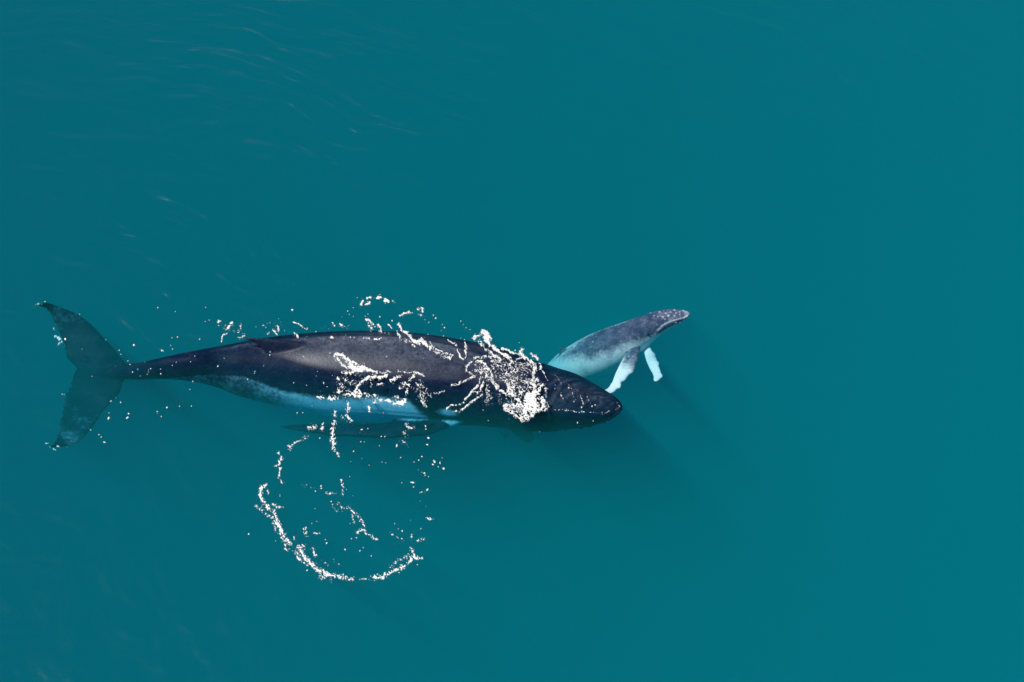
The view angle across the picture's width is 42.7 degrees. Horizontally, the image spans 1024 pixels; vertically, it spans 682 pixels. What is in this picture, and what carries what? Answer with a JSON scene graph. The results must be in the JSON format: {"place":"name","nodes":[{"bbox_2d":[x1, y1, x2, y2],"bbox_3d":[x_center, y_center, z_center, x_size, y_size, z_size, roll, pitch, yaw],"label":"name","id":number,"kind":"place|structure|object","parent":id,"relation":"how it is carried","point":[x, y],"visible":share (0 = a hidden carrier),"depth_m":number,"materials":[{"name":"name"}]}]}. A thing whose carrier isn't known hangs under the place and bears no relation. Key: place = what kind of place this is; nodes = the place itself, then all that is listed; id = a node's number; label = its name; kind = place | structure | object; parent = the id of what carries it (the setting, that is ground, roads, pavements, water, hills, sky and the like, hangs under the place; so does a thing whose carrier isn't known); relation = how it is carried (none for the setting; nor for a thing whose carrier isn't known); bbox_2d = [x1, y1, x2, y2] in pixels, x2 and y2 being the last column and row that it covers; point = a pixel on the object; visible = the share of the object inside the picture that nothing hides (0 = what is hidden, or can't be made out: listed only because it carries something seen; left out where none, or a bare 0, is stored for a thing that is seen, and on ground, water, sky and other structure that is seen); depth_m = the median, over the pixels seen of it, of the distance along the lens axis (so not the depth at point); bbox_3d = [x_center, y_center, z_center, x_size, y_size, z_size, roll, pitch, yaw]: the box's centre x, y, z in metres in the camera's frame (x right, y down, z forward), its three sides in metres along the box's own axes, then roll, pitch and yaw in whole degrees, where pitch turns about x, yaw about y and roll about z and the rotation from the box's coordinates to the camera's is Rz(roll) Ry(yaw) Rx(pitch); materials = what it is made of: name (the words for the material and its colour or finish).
{"place":"outdoors","nodes":[
{"label":"outdoors","id":0,"kind":"place"},
{"bbox_2d":[0,0,1023,681],"label":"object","id":1,"kind":"structure","parent":0,"point":[821,478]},
{"bbox_3d":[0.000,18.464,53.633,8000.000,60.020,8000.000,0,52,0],"label":"water","id":2,"kind":"structure","parent":0,"visible":0},
{"bbox_2d":[37,301,111,449],"bbox_3d":[-10.068,0.572,30.184,1.650,0.106,4.443,-13,53,-10],"label":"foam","id":3,"kind":"object","parent":2,"relation":"on","point":[58,338],"visible":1,"depth_m":30.72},
{"bbox_2d":[62,307,199,442],"bbox_3d":[-8.306,0.629,29.502,3.628,0.034,3.230,-20,55,-15],"label":"spray","id":4,"kind":"object","parent":2,"relation":"on","point":[132,372],"visible":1,"depth_m":29.42,"materials":[{"name":"liquid"}]},
{"bbox_2d":[205,296,425,346],"bbox_3d":[-4.526,-0.476,30.218,5.272,0.268,1.781,0,52,0],"label":"spray","id":5,"kind":"object","parent":2,"relation":"on","point":[387,300],"visible":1,"depth_m":30.24,"materials":[{"name":"liquid"}]},
{"bbox_2d":[217,352,425,456],"bbox_3d":[-4.250,1.354,28.841,4.788,0.178,2.800,0,52,0],"label":"foam","id":6,"kind":"object","parent":2,"relation":"on","point":[361,368],"visible":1,"depth_m":29.23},
{"bbox_2d":[36,302,622,446],"bbox_3d":[-4.426,1.007,30.786,13.761,3.011,3.941,0,52,0],"label":"whale","id":7,"kind":"object","parent":2,"relation":"on","point":[103,371],"visible":0.95,"depth_m":29.68},
{"bbox_2d":[415,315,595,423],"bbox_3d":[-0.022,0.920,29.128,4.907,0.270,2.551,18,54,14],"label":"foam","id":8,"kind":"object","parent":7,"relation":"on","point":[530,399],"visible":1,"depth_m":29.24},
{"bbox_2d":[248,425,444,580],"bbox_3d":[-3.422,3.314,27.404,3.989,0.045,3.854,0,52,0],"label":"foam ring","id":9,"kind":"object","parent":2,"relation":"on","point":[301,551],"visible":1,"depth_m":26.85,"materials":[{"name":"white liquid"}]},
{"bbox_2d":[498,309,689,439],"bbox_3d":[1.528,1.398,31.799,5.014,4.658,2.478,5,52,4],"label":"whale","id":10,"kind":"object","parent":2,"relation":"on","point":[619,348],"visible":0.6,"depth_m":30.43}
]}

